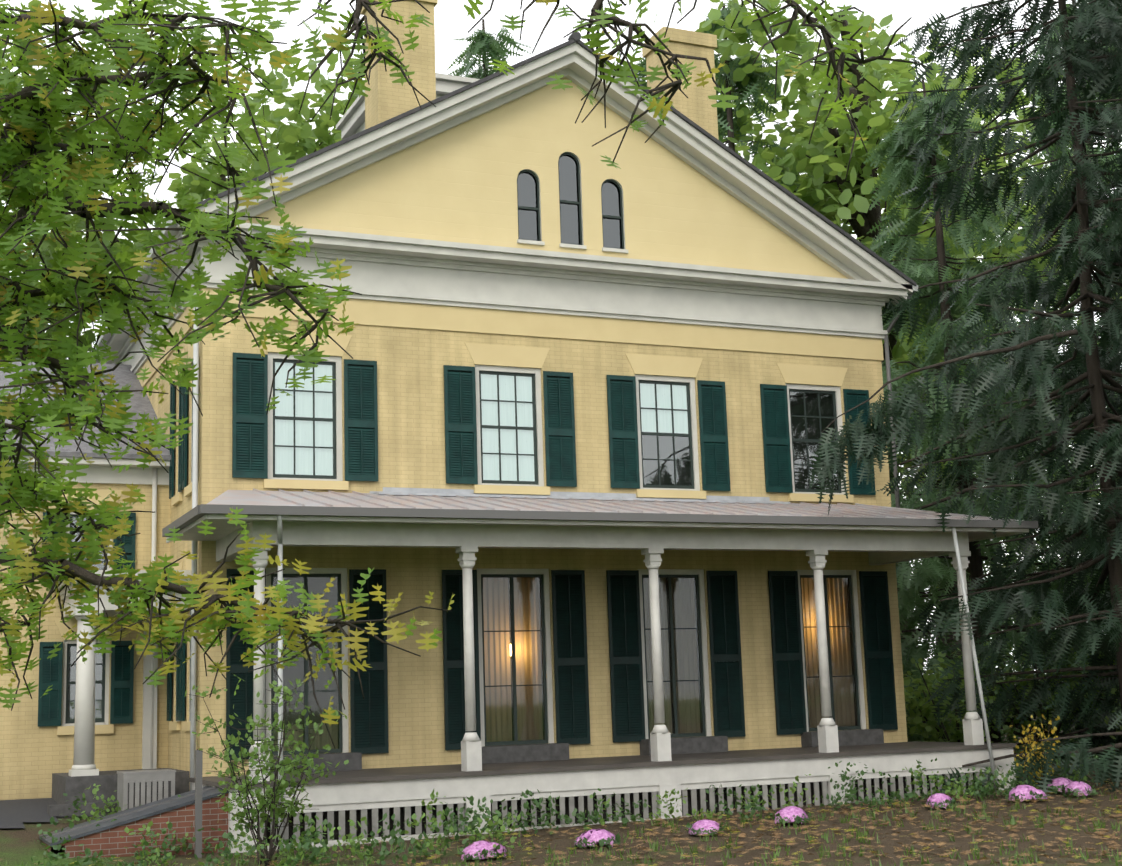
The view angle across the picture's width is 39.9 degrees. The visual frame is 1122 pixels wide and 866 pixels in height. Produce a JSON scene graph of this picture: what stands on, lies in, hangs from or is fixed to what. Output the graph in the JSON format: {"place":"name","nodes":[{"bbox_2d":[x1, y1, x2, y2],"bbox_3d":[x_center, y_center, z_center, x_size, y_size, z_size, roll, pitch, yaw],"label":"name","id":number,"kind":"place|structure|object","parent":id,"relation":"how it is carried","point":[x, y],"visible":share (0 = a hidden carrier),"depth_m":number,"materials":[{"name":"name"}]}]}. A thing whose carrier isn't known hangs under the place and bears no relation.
{"place":"outdoors","nodes":[
{"label":"outdoors","id":0,"kind":"place"},
{"bbox_2d":[0,798,58,827],"bbox_3d":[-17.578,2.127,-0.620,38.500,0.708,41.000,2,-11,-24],"label":"step","id":1,"kind":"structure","parent":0,"point":[16,813],"depth_m":22.97,"materials":[{"name":"concrete"}]},
{"bbox_2d":[336,0,718,139],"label":"chimneys","id":2,"kind":"object","parent":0,"point":[386,99],"visible":0.19,"depth_m":27.34,"materials":[{"name":"yellow brick"}]},
{"bbox_2d":[0,714,1121,865],"bbox_3d":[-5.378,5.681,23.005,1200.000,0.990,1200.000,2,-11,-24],"label":"ground","id":3,"kind":"structure","parent":0,"point":[18,844],"depth_m":19.39,"materials":[{"name":"brown soil"}]},
{"bbox_2d":[0,210,46,334],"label":"tree","id":4,"kind":"object","parent":3,"relation":"on","point":[33,315],"visible":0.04,"depth_m":47.58,"materials":[{"name":"green plant"}]},
{"bbox_2d":[0,0,157,360],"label":"tree","id":5,"kind":"object","parent":3,"relation":"on","point":[108,238],"visible":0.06,"depth_m":58.27,"materials":[{"name":"green plant"}]},
{"bbox_2d":[0,362,174,799],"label":"wing walls","id":6,"kind":"structure","parent":3,"relation":"on","point":[33,756],"depth_m":25.51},
{"bbox_2d":[47,570,190,817],"bbox_3d":[-7.053,4.232,24.380,2.080,3.990,2.270,2,-11,-24],"label":"side porch","id":7,"kind":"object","parent":3,"relation":"on","point":[83,774],"depth_m":23.71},
{"bbox_2d":[39,750,228,858],"bbox_3d":[-5.644,5.059,20.633,2.330,1.600,1.830,2,-11,-24],"label":"cellar bulkhead","id":8,"kind":"object","parent":3,"relation":"on","point":[197,808],"visible":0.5,"depth_m":20.24,"materials":[{"name":"brick"}]},
{"bbox_2d":[117,769,175,811],"bbox_3d":[-6.160,5.498,22.936,0.760,0.950,0.680,2,-11,-24],"label":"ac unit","id":9,"kind":"object","parent":3,"relation":"on","point":[136,788],"visible":0.56,"depth_m":22.68,"materials":[{"name":"metal"}]},
{"bbox_2d":[3,14,364,356],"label":"tree","id":10,"kind":"object","parent":3,"relation":"on","point":[286,138],"visible":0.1,"depth_m":60.11,"materials":[{"name":"green plant"}]},
{"bbox_2d":[185,664,348,865],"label":"porch shrub","id":11,"kind":"object","parent":3,"relation":"on","point":[274,796],"visible":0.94,"depth_m":18.75,"materials":[{"name":"green plant"}]},
{"bbox_2d":[0,0,932,748],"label":"oak tree","id":12,"kind":"object","parent":3,"relation":"on","point":[38,106],"visible":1,"depth_m":8.83,"materials":[{"name":"green plant"}]},
{"bbox_2d":[446,19,533,78],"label":"conifer tree","id":13,"kind":"object","parent":3,"relation":"on","point":[483,44],"visible":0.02,"depth_m":54.10,"materials":[{"name":"green plant"}]},
{"bbox_2d":[122,315,907,790],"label":"house walls","id":14,"kind":"structure","parent":3,"relation":"on","point":[410,413],"depth_m":25.73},
{"bbox_2d":[38,152,897,773],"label":"house windows","id":15,"kind":"structure","parent":14,"relation":"in","point":[492,416],"depth_m":26.08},
{"bbox_2d":[96,221,912,386],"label":"entablature","id":16,"kind":"structure","parent":14,"relation":"on","point":[402,282],"depth_m":26.93,"materials":[{"name":"white paint"}]},
{"bbox_2d":[173,31,916,304],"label":"gable","id":17,"kind":"structure","parent":16,"relation":"on","point":[450,166],"depth_m":27.31,"materials":[{"name":"yellow paint"}]},
{"bbox_2d":[0,779,1121,865],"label":"fallen leaves","id":18,"kind":"object","parent":3,"relation":"on","point":[978,804],"visible":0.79,"depth_m":18.93,"materials":[{"name":"brown plant"}]},
{"bbox_2d":[0,788,1121,865],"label":"grass tufts","id":19,"kind":"object","parent":3,"relation":"on","point":[858,834],"visible":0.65,"depth_m":18.73,"materials":[{"name":"green plant"}]},
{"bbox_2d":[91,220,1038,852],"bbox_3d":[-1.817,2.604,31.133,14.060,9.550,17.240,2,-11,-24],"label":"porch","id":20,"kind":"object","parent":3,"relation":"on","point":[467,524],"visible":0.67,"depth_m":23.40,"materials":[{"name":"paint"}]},
{"bbox_2d":[31,751,1099,865],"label":"bed plants","id":21,"kind":"object","parent":3,"relation":"on","point":[306,840],"visible":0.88,"depth_m":20.43,"materials":[{"name":"green plant"}]},
{"bbox_2d":[632,57,918,735],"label":"tree","id":22,"kind":"object","parent":3,"relation":"on","point":[643,64],"depth_m":44.99,"materials":[{"name":"green plant"}]},
{"bbox_2d":[458,777,1097,859],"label":"pink flowers","id":23,"kind":"object","parent":3,"relation":"on","point":[483,849],"visible":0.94,"depth_m":20.95,"materials":[{"name":"pink plant"}]},
{"bbox_2d":[702,4,912,677],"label":"tree","id":24,"kind":"object","parent":3,"relation":"on","point":[748,89],"visible":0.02,"depth_m":55.56,"materials":[{"name":"green plant"}]},
{"bbox_2d":[779,124,901,230],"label":"tree","id":25,"kind":"object","parent":3,"relation":"on","point":[881,204],"depth_m":56.90,"materials":[{"name":"green plant"}]},
{"bbox_2d":[695,0,1080,676],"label":"tree","id":26,"kind":"object","parent":3,"relation":"on","point":[833,192],"visible":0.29,"depth_m":52.81,"materials":[{"name":"green plant"}]},
{"bbox_2d":[721,30,1121,706],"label":"tree","id":27,"kind":"object","parent":3,"relation":"on","point":[1001,250],"visible":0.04,"depth_m":58.35,"materials":[{"name":"green plant"}]},
{"bbox_2d":[902,631,1032,761],"bbox_3d":[8.151,5.493,31.526,3.198,2.855,2.528,-1,-10,-5],"label":"understory shrub","id":28,"kind":"object","parent":3,"relation":"on","point":[931,725],"visible":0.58,"depth_m":31.32,"materials":[{"name":"green plant"}]},
{"bbox_2d":[861,78,1121,761],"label":"hemlock","id":29,"kind":"object","parent":3,"relation":"on","point":[929,572],"visible":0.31,"depth_m":37.27,"materials":[{"name":"green plant"}]},
{"bbox_2d":[870,0,1121,712],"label":"hemlock","id":30,"kind":"object","parent":3,"relation":"on","point":[998,607],"visible":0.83,"depth_m":28.17,"materials":[{"name":"green plant"}]},
{"bbox_2d":[808,329,1077,513],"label":"hemlock boughs","id":31,"kind":"object","parent":30,"relation":"attached to","point":[833,455],"visible":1,"depth_m":24.77,"materials":[{"name":"green plant"}]},
{"bbox_2d":[921,0,1121,795],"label":"hemlock","id":32,"kind":"object","parent":3,"relation":"on","point":[1064,695],"visible":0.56,"depth_m":26.79,"materials":[{"name":"green plant"}]},
{"bbox_2d":[1013,714,1059,788],"bbox_3d":[7.635,5.133,24.765,0.768,1.248,1.064,-5,-10,19],"label":"yellow shrub","id":33,"kind":"object","parent":3,"relation":"on","point":[1030,741],"visible":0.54,"depth_m":24.66,"materials":[{"name":"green plant"}]},
{"bbox_2d":[953,0,1121,740],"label":"hemlock","id":34,"kind":"object","parent":3,"relation":"on","point":[1024,229],"visible":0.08,"depth_m":48.05,"materials":[{"name":"green plant"}]},
{"bbox_2d":[973,617,1117,748],"bbox_3d":[10.533,5.511,34.108,3.296,3.420,3.443,-2,-10,2],"label":"understory shrub","id":35,"kind":"object","parent":3,"relation":"on","point":[1029,720],"visible":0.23,"depth_m":33.58,"materials":[{"name":"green plant"}]},
{"bbox_2d":[986,6,1121,765],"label":"hemlock","id":36,"kind":"object","parent":3,"relation":"on","point":[1108,362],"visible":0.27,"depth_m":33.47,"materials":[{"name":"green plant"}]},
{"bbox_2d":[1081,477,1120,729],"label":"hemlock","id":37,"kind":"object","parent":3,"relation":"on","point":[1111,712],"depth_m":33.66,"materials":[{"name":"green plant"}]},
{"bbox_2d":[1084,688,1121,747],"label":"understory shrub","id":38,"kind":"object","parent":3,"relation":"on","point":[1114,690],"visible":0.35,"depth_m":28.93,"materials":[{"name":"green plant"}]},
{"bbox_2d":[0,0,1121,674],"label":"sky","id":39,"kind":"structure","parent":0,"point":[451,20],"materials":[{"name":"white"}]}
]}

